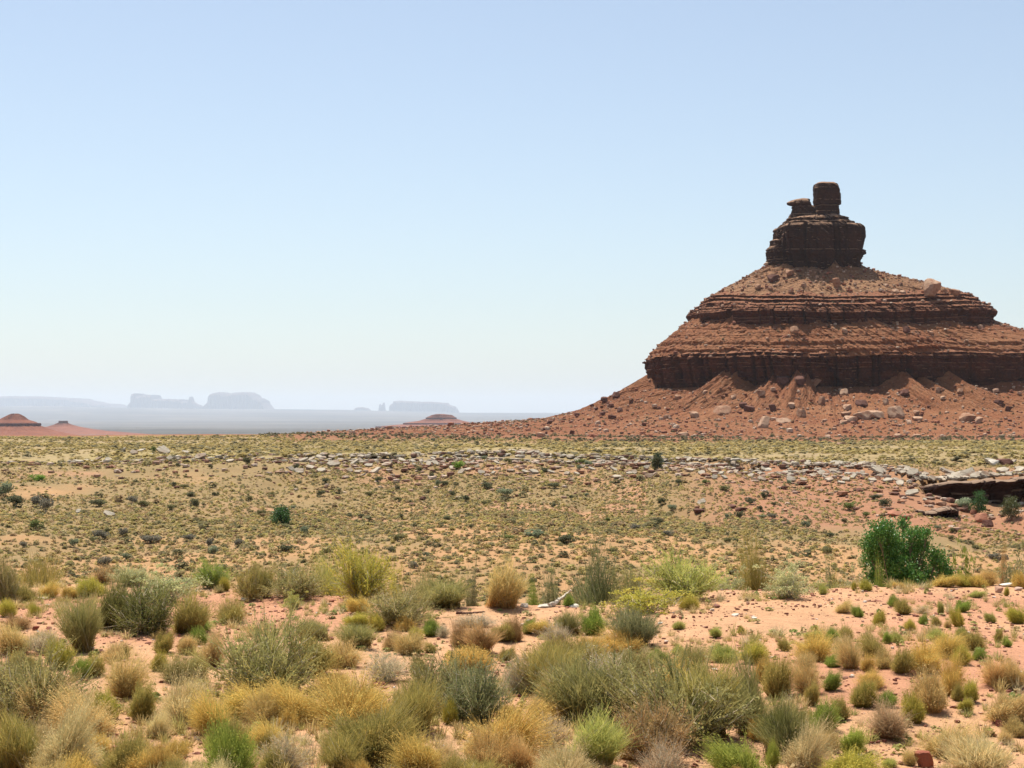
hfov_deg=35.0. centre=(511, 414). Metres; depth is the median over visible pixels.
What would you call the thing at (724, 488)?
desert bush
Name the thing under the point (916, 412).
boulder
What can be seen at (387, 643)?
dry grass clump
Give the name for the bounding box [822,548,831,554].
desert bush
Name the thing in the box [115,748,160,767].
grass tuft
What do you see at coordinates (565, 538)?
desert bush
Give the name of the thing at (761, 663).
grass tuft
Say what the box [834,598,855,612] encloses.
dry grass clump
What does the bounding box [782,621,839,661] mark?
dry grass clump
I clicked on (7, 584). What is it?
sagebrush
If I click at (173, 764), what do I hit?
grass tuft
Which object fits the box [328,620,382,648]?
broom shrub
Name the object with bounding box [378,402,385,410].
tower
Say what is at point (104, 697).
grass tuft
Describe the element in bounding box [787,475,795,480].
rock slab
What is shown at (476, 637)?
broom shrub
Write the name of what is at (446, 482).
desert bush
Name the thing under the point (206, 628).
grass tuft
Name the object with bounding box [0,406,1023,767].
ground
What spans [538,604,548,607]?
flat stone
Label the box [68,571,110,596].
grass tuft
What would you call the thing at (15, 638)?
dry grass clump
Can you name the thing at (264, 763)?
grass tuft
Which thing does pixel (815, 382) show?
boulder
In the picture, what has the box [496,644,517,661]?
grass tuft
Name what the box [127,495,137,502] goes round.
desert bush
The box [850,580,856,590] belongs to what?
grass tuft
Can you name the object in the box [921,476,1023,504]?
rock overhang
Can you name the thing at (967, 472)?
rock slab
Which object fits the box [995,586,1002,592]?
red rock
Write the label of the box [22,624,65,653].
twiggy shrub
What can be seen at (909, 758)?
dry grass clump
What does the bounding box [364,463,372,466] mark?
rock slab
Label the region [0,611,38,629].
dry grass clump
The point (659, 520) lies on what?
desert bush
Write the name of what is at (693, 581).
shrub
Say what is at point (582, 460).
desert bush
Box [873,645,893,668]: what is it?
dry grass clump
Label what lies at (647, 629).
broom shrub
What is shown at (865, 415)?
boulder
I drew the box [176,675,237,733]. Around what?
dry grass clump
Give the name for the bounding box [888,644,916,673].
grass tuft
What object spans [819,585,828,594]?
grass tuft
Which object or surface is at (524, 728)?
dry grass clump
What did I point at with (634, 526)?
desert bush
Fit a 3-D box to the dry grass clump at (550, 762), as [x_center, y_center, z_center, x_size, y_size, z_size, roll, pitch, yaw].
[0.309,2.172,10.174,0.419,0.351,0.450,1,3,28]
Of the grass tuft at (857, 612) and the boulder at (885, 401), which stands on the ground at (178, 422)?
the grass tuft at (857, 612)
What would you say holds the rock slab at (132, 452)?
on the ground at (178, 422)
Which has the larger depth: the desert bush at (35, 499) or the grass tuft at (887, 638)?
the desert bush at (35, 499)
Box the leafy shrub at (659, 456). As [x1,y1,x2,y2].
[650,451,665,468]
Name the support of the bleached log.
on the ground at (178, 422)
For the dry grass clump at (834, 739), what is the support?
on the ground at (178, 422)
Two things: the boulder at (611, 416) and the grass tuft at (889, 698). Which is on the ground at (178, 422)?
the grass tuft at (889, 698)
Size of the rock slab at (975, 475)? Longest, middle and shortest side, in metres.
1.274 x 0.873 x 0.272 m
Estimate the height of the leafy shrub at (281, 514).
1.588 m
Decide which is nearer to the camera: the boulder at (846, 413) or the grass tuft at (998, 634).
the grass tuft at (998, 634)
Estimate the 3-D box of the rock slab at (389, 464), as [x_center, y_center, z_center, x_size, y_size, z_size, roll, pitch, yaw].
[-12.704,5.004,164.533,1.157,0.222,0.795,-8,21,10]
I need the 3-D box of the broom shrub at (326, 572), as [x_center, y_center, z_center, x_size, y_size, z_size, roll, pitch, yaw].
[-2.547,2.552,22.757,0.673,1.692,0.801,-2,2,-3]
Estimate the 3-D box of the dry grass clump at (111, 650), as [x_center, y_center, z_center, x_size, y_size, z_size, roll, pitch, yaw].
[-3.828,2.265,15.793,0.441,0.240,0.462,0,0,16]
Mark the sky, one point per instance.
(472, 206)
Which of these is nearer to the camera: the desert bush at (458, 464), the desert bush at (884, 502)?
the desert bush at (884, 502)
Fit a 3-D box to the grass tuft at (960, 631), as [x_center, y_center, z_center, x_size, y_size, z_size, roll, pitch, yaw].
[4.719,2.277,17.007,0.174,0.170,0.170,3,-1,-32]
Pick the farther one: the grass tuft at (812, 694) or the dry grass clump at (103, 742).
the grass tuft at (812, 694)
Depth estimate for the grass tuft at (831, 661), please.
15.07 m
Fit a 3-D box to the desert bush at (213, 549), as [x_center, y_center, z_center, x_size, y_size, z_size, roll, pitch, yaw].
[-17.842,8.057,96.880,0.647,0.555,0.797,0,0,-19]
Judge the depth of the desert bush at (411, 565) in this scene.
88.92 m
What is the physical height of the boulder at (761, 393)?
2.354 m
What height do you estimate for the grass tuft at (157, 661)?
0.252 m
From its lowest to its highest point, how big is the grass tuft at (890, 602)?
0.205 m
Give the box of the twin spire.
[185,397,202,408]
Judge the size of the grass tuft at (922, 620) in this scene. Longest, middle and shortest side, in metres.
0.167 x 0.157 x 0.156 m
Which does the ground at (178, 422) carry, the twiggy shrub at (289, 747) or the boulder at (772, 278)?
the twiggy shrub at (289, 747)
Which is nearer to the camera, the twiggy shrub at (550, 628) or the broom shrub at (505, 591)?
the twiggy shrub at (550, 628)
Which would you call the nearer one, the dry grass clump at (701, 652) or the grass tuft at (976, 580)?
the dry grass clump at (701, 652)
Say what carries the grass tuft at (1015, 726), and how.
on the ground at (178, 422)
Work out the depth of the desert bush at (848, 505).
140.85 m
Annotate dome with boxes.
[354,407,370,410]
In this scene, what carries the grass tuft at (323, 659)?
on the ground at (178, 422)
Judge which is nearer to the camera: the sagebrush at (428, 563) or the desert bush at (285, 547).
the sagebrush at (428, 563)
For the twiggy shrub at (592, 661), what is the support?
on the ground at (178, 422)
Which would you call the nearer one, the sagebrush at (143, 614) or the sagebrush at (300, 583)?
the sagebrush at (143, 614)
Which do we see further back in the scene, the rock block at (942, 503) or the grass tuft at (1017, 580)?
the rock block at (942, 503)
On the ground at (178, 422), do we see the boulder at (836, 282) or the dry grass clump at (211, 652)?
the dry grass clump at (211, 652)
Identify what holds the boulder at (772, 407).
on the sandstone butte at (821, 233)
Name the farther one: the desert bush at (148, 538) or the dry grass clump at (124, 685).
the desert bush at (148, 538)
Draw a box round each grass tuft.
[0,597,18,616]
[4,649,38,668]
[13,583,43,601]
[27,600,43,615]
[42,624,79,669]
[55,745,99,767]
[58,585,79,598]
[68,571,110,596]
[68,651,93,678]
[86,650,108,675]
[89,679,123,720]
[98,719,153,767]
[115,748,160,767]
[123,643,129,659]
[123,668,159,720]
[148,645,169,670]
[151,622,178,652]
[159,735,193,758]
[160,749,202,767]
[174,634,199,653]
[187,623,209,644]
[187,648,210,680]
[192,690,259,767]
[202,617,216,630]
[204,705,256,743]
[218,575,230,590]
[225,691,247,718]
[256,738,288,767]
[275,702,302,729]
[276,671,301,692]
[284,625,349,675]
[318,694,394,764]
[337,750,371,767]
[340,610,371,627]
[342,590,370,613]
[366,610,386,631]
[393,613,420,631]
[406,657,429,671]
[408,626,426,637]
[422,612,442,636]
[423,642,436,652]
[439,640,501,671]
[439,748,472,767]
[440,694,458,724]
[487,616,522,641]
[494,702,520,721]
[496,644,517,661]
[522,616,536,633]
[525,619,558,634]
[526,566,541,604]
[533,699,559,725]
[562,592,574,606]
[575,602,605,635]
[617,743,637,759]
[646,646,672,664]
[668,644,684,654]
[672,621,686,629]
[678,595,703,609]
[692,723,773,767]
[706,635,739,662]
[709,625,724,637]
[735,624,745,633]
[737,638,771,663]
[745,715,763,740]
[751,645,770,681]
[758,647,795,697]
[762,736,781,767]
[775,636,789,650]
[798,708,812,723]
[801,628,823,636]
[802,677,820,705]
[808,690,843,731]
[809,742,901,767]
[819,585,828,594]
[820,669,844,690]
[821,653,839,667]
[824,625,840,642]
[829,693,853,719]
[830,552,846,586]
[833,718,868,753]
[838,626,854,638]
[846,675,880,707]
[848,603,863,616]
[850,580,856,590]
[859,577,872,590]
[870,608,886,625]
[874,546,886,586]
[874,681,899,707]
[881,631,892,643]
[881,756,898,767]
[885,593,898,606]
[888,629,905,642]
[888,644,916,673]
[890,596,913,614]
[892,580,905,588]
[898,682,929,723]
[901,656,951,713]
[902,618,916,630]
[917,613,928,624]
[923,627,944,640]
[931,569,966,586]
[931,617,943,625]
[937,600,944,614]
[944,619,952,627]
[947,603,965,626]
[949,641,974,665]
[949,680,964,700]
[950,572,972,586]
[953,597,974,611]
[954,693,974,711]
[955,625,967,639]
[956,625,990,650]
[960,677,980,700]
[965,571,991,586]
[967,588,989,597]
[972,646,987,660]
[979,685,1023,721]
[982,610,997,622]
[993,627,1004,641]
[998,712,1023,737]
[999,636,1012,646]
[1003,586,1009,595]
[1003,603,1023,623]
[1009,567,1023,588]
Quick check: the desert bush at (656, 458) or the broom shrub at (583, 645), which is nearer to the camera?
the broom shrub at (583, 645)
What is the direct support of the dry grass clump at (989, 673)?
on the ground at (178, 422)
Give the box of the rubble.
[2,262,1023,551]
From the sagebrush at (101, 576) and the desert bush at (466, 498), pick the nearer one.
the sagebrush at (101, 576)
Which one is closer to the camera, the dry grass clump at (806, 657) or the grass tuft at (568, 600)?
the dry grass clump at (806, 657)
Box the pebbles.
[0,583,1023,767]
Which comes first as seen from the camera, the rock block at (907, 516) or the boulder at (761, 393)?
the rock block at (907, 516)
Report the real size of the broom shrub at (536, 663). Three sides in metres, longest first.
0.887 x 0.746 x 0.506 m
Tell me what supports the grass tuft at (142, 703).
on the ground at (178, 422)
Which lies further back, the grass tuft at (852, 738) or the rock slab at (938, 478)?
the rock slab at (938, 478)
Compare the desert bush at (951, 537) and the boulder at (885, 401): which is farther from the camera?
the boulder at (885, 401)
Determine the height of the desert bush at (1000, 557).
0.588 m
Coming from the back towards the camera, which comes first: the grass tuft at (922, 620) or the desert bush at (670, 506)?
the desert bush at (670, 506)
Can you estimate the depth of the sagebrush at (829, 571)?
24.43 m
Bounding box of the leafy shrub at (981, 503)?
[968,490,988,512]
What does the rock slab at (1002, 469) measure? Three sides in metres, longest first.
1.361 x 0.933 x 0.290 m
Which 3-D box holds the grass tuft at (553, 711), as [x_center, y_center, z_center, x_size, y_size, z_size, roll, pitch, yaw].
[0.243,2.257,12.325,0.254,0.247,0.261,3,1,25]
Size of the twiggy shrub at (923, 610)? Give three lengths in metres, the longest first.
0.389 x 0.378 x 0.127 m
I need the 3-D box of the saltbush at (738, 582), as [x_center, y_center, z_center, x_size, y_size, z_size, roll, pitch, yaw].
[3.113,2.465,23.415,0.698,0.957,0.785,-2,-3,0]
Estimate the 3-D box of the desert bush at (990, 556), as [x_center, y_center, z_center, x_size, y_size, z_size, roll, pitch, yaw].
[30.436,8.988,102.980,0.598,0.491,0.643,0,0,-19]
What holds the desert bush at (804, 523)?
on the ground at (178, 422)
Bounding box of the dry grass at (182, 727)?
[0,575,1023,767]
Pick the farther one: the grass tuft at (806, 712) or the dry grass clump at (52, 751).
the grass tuft at (806, 712)
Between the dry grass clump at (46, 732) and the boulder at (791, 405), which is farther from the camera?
the boulder at (791, 405)
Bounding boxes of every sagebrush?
[0,551,24,602]
[0,624,105,721]
[0,639,52,685]
[88,561,117,583]
[103,572,189,637]
[104,562,160,584]
[178,597,333,694]
[184,553,237,588]
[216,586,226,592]
[227,560,268,599]
[256,558,333,599]
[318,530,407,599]
[357,574,455,626]
[383,637,505,714]
[388,550,403,598]
[400,543,437,602]
[428,648,534,723]
[462,555,481,606]
[538,557,562,604]
[538,637,689,731]
[586,636,778,750]
[594,682,707,765]
[606,555,651,603]
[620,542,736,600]
[824,545,838,588]
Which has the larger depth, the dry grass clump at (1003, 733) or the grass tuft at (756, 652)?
the grass tuft at (756, 652)
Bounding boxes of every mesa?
[0,396,126,407]
[46,421,140,434]
[127,393,187,407]
[375,414,470,427]
[389,401,456,411]
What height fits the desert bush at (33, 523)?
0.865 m
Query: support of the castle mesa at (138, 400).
on the ground at (178, 422)
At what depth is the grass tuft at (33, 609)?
19.79 m
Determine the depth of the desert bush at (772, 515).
126.99 m
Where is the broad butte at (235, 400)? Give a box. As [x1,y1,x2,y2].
[201,392,273,408]
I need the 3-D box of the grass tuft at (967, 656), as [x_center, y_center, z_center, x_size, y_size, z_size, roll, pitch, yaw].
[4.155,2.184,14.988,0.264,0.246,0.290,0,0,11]
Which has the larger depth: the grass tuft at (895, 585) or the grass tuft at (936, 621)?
the grass tuft at (895, 585)
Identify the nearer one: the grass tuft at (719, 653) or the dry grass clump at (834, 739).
the dry grass clump at (834, 739)
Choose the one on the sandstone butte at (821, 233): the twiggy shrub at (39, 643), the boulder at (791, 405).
the boulder at (791, 405)
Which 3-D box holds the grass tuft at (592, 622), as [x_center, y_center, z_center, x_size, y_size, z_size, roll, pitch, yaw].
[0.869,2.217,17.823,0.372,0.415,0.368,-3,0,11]
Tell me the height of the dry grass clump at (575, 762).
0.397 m
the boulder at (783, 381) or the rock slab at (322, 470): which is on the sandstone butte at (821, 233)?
the boulder at (783, 381)
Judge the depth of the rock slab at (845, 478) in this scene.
153.38 m
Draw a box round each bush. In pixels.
[0,481,13,495]
[0,495,24,507]
[19,541,26,547]
[29,474,44,480]
[29,519,43,529]
[31,495,46,506]
[38,498,53,511]
[68,538,78,546]
[88,499,106,505]
[91,529,109,538]
[97,556,112,564]
[117,527,127,536]
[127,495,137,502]
[137,500,149,506]
[140,535,162,542]
[166,504,176,508]
[181,534,195,539]
[186,492,194,496]
[189,498,198,505]
[205,538,213,545]
[208,545,218,552]
[233,538,244,546]
[243,457,250,464]
[245,495,252,501]
[276,544,297,551]
[300,526,308,532]
[316,490,325,495]
[386,546,395,550]
[392,534,404,541]
[408,561,417,567]
[440,480,450,484]
[451,461,464,467]
[459,495,469,501]
[481,482,491,488]
[497,488,512,496]
[501,534,517,538]
[524,529,544,536]
[547,482,560,487]
[557,534,579,542]
[574,458,586,462]
[630,524,639,528]
[652,454,660,470]
[652,517,662,524]
[658,497,665,503]
[663,530,673,534]
[667,504,676,509]
[719,486,729,490]
[734,510,744,517]
[744,497,755,503]
[761,491,768,498]
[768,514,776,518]
[801,521,809,526]
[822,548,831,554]
[839,501,857,508]
[856,512,958,586]
[862,511,869,517]
[868,494,880,498]
[878,498,892,506]
[948,535,956,540]
[954,497,971,506]
[971,545,981,549]
[986,553,994,558]
[995,553,1008,560]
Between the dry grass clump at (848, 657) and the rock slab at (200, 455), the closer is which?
the dry grass clump at (848, 657)
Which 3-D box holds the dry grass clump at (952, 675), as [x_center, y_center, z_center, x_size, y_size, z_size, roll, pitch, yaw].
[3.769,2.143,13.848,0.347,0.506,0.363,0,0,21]
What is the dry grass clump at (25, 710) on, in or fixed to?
on the ground at (178, 422)
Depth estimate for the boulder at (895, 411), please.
514.32 m
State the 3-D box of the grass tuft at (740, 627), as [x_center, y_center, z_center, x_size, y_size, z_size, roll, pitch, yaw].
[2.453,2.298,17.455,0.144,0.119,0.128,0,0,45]
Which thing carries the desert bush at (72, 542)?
on the ground at (178, 422)
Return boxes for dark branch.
[456,611,484,614]
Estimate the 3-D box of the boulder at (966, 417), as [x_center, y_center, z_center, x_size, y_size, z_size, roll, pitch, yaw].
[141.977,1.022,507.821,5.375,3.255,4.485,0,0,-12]
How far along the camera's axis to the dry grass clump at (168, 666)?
14.45 m
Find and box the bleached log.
[547,589,571,606]
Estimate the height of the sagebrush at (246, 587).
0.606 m
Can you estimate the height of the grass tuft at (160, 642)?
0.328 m
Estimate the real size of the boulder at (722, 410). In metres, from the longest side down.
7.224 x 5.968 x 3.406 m
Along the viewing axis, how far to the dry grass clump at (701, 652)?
15.38 m
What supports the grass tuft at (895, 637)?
on the ground at (178, 422)
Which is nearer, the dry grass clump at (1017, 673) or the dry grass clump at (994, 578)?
the dry grass clump at (1017, 673)
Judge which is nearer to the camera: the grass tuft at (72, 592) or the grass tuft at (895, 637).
the grass tuft at (895, 637)
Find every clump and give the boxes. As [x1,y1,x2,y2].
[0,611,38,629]
[0,619,32,654]
[6,658,87,726]
[19,666,126,738]
[19,739,74,767]
[25,705,56,760]
[28,670,121,767]
[31,708,59,729]
[31,732,89,767]
[35,577,62,597]
[83,726,117,755]
[83,739,108,764]
[96,637,162,697]
[98,639,134,660]
[138,727,194,767]
[142,704,178,737]
[150,647,205,682]
[153,653,219,724]
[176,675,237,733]
[182,761,204,767]
[194,748,241,767]
[197,615,226,666]
[204,586,255,623]
[205,668,311,716]
[227,671,323,721]
[231,680,282,723]
[239,709,290,747]
[278,651,397,729]
[306,659,356,692]
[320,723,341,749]
[321,628,370,668]
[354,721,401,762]
[374,718,448,767]
[381,621,405,650]
[385,620,433,655]
[431,729,467,767]
[445,614,472,647]
[455,681,578,759]
[458,729,482,753]
[460,711,519,767]
[501,723,545,767]
[505,609,525,641]
[525,696,550,712]
[528,736,583,767]
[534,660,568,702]
[536,724,610,767]
[570,629,604,649]
[595,623,648,653]
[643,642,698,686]
[661,639,717,667]
[686,653,715,677]
[775,704,845,767]
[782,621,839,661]
[785,637,830,694]
[793,650,819,666]
[819,715,843,753]
[830,618,865,668]
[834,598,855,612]
[849,662,887,688]
[851,627,890,656]
[852,690,922,739]
[856,648,878,670]
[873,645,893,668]
[897,743,918,765]
[902,628,953,672]
[904,714,999,759]
[928,625,970,656]
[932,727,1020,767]
[937,636,971,695]
[974,565,1002,585]
[975,652,1020,685]
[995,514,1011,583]
[995,725,1016,742]
[997,651,1023,687]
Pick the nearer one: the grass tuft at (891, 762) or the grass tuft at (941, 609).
the grass tuft at (891, 762)
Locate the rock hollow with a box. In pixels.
[914,506,958,517]
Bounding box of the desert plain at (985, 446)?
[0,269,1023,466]
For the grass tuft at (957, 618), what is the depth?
18.26 m
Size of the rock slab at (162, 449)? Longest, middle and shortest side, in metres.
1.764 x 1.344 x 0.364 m
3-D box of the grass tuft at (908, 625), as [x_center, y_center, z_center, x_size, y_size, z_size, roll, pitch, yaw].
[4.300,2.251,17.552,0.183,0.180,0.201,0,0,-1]
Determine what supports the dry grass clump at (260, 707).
on the ground at (178, 422)
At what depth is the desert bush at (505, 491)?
143.45 m
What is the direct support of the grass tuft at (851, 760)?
on the ground at (178, 422)
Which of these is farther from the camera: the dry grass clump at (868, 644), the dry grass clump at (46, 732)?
the dry grass clump at (868, 644)
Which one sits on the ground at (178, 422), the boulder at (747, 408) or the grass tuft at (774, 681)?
the grass tuft at (774, 681)
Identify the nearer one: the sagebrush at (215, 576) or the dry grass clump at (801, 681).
the dry grass clump at (801, 681)
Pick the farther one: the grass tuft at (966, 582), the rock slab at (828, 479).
the rock slab at (828, 479)
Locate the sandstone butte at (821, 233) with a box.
[303,182,1023,436]
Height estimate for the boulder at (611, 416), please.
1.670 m
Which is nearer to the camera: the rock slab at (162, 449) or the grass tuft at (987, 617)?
the grass tuft at (987, 617)
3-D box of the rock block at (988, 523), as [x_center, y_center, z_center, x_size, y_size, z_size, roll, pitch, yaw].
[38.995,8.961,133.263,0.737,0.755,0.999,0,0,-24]
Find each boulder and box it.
[608,415,615,418]
[612,392,618,397]
[678,432,689,435]
[690,411,698,417]
[713,405,730,414]
[739,402,746,407]
[744,405,754,411]
[756,390,765,396]
[758,416,769,427]
[767,275,778,282]
[769,404,775,411]
[776,377,789,385]
[776,418,790,422]
[786,270,793,275]
[788,402,794,408]
[790,326,798,332]
[795,376,804,384]
[797,409,805,417]
[811,378,821,386]
[818,396,824,405]
[832,278,839,287]
[840,389,847,394]
[841,411,851,415]
[843,404,851,410]
[844,416,857,421]
[853,411,871,419]
[855,400,867,406]
[867,410,883,418]
[883,398,888,404]
[887,406,904,418]
[900,389,908,395]
[903,326,909,332]
[912,416,922,420]
[913,410,919,415]
[924,278,940,296]
[949,289,960,295]
[957,388,962,393]
[959,413,975,421]
[975,416,982,422]
[994,400,1003,404]
[1005,406,1011,411]
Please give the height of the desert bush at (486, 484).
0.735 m
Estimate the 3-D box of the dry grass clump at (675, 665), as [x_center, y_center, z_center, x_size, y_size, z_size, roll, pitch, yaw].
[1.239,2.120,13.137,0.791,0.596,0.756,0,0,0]
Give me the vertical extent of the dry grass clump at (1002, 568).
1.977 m
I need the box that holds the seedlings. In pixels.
[22,582,1022,767]
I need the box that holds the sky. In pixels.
[0,0,1023,412]
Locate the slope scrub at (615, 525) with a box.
[0,451,1023,606]
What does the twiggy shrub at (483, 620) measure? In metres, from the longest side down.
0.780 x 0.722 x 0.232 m
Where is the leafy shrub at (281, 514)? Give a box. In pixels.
[268,502,292,523]
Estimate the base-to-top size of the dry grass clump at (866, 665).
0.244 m
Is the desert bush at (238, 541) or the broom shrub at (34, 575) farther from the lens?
the desert bush at (238, 541)
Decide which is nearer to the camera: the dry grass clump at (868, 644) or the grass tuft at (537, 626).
the dry grass clump at (868, 644)
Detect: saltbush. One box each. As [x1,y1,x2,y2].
[125,561,213,602]
[277,589,308,608]
[599,575,694,616]
[710,553,750,590]
[752,554,822,598]
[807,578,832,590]
[835,555,873,587]
[952,534,975,576]
[998,541,1023,582]
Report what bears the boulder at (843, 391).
on the sandstone butte at (821, 233)
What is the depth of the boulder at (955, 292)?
574.22 m
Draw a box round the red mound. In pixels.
[0,414,74,434]
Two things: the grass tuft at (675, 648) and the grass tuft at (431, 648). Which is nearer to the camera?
the grass tuft at (675, 648)
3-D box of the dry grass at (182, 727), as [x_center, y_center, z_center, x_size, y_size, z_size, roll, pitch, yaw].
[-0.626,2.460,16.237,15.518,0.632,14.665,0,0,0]
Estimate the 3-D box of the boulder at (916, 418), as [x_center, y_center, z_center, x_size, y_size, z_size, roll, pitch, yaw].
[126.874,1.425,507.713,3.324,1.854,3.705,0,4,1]
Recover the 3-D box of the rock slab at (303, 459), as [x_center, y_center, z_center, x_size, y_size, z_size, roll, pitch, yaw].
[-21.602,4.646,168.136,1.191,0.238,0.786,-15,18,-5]
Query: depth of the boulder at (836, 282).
574.09 m
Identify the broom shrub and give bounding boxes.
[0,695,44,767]
[7,546,69,587]
[49,581,108,652]
[95,566,144,630]
[167,583,217,633]
[249,561,277,597]
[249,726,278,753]
[289,614,332,641]
[309,542,347,595]
[315,720,372,767]
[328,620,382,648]
[344,684,438,767]
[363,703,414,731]
[388,669,446,735]
[406,567,476,607]
[457,615,507,652]
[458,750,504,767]
[483,548,537,609]
[505,640,585,694]
[516,642,648,724]
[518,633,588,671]
[530,624,615,671]
[552,608,583,635]
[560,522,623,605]
[561,701,641,767]
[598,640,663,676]
[599,601,666,647]
[664,638,747,739]
[722,635,770,734]
[732,516,784,590]
[740,694,799,754]
[741,684,819,761]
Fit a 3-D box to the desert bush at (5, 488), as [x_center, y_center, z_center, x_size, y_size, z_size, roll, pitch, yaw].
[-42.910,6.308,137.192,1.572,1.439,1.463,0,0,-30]
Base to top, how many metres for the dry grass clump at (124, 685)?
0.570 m
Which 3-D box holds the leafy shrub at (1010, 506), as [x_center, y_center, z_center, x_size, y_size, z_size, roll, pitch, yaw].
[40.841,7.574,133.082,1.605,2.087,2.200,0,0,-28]
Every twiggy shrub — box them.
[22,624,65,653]
[255,727,322,767]
[348,639,415,682]
[436,624,451,637]
[450,611,508,627]
[494,641,535,693]
[532,700,579,748]
[533,614,575,641]
[534,642,646,694]
[628,720,693,767]
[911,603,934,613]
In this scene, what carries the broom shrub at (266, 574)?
on the ground at (178, 422)
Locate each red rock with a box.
[373,681,385,686]
[914,750,933,767]
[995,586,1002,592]
[995,720,1007,726]
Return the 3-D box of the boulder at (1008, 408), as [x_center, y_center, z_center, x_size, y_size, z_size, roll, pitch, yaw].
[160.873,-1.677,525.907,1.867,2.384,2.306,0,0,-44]
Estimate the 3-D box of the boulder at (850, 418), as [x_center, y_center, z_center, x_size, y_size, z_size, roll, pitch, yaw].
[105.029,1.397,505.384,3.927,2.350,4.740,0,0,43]
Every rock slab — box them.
[103,510,114,515]
[129,450,137,454]
[156,445,169,453]
[195,453,206,458]
[295,468,303,473]
[298,457,308,461]
[315,454,326,458]
[316,468,325,472]
[327,460,339,466]
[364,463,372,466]
[371,467,381,472]
[381,461,392,466]
[458,468,465,473]
[528,469,538,473]
[644,473,653,477]
[684,467,693,471]
[697,498,705,503]
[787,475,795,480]
[818,469,824,474]
[825,477,833,481]
[842,476,849,480]
[871,465,885,473]
[883,478,892,481]
[896,480,903,485]
[905,489,918,495]
[906,467,918,475]
[929,475,935,481]
[935,476,944,480]
[940,467,953,473]
[951,471,959,475]
[959,467,974,475]
[970,471,980,478]
[981,471,988,477]
[988,472,1000,476]
[996,467,1008,472]
[1015,467,1023,471]
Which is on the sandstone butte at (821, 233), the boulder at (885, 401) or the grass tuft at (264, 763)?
the boulder at (885, 401)
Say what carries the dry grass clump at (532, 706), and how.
on the ground at (178, 422)
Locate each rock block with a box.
[693,508,704,513]
[735,507,746,510]
[887,510,900,515]
[901,514,912,518]
[925,500,934,504]
[936,501,946,505]
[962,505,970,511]
[969,510,976,514]
[975,513,986,522]
[982,519,993,526]
[988,459,998,464]
[996,459,1013,464]
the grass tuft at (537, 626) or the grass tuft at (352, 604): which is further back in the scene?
the grass tuft at (352, 604)
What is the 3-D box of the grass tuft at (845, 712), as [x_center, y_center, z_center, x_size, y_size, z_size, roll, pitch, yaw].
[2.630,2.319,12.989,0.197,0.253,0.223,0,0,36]
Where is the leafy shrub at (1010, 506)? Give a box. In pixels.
[998,495,1023,518]
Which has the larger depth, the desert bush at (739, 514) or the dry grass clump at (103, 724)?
the desert bush at (739, 514)
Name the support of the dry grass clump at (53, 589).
on the ground at (178, 422)
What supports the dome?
on the ground at (178, 422)
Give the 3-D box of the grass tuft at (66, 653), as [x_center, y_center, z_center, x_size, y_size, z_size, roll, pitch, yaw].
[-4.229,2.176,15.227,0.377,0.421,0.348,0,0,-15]
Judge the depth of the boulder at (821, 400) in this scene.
531.42 m
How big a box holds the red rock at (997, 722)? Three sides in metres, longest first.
0.095 x 0.092 x 0.065 m
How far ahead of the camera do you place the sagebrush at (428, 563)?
21.98 m
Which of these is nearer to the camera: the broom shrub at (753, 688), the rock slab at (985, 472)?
the broom shrub at (753, 688)
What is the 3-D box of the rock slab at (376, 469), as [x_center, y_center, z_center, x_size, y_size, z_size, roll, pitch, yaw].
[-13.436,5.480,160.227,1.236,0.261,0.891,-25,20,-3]
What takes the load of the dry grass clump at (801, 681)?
on the ground at (178, 422)
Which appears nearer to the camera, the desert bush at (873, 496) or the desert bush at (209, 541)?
the desert bush at (209, 541)
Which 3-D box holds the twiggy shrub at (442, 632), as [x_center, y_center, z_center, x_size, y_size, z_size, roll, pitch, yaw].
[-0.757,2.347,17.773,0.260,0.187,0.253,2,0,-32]
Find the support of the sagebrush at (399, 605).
on the ground at (178, 422)
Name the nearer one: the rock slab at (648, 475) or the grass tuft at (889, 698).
the grass tuft at (889, 698)
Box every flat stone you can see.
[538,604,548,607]
[999,583,1012,586]
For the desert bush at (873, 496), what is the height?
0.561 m
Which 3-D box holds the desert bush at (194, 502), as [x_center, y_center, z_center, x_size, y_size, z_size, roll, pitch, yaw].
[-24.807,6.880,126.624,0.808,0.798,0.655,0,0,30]
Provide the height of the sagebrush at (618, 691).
0.765 m
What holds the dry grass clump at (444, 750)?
on the ground at (178, 422)
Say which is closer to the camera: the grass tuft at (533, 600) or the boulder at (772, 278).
the grass tuft at (533, 600)
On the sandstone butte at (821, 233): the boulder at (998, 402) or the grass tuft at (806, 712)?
the boulder at (998, 402)
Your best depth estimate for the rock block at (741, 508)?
132.90 m
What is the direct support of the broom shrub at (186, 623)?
on the ground at (178, 422)
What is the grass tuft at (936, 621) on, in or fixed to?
on the ground at (178, 422)
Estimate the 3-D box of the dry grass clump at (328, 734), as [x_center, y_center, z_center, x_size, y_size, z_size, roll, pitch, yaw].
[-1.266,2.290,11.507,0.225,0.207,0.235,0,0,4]
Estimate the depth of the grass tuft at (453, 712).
12.41 m

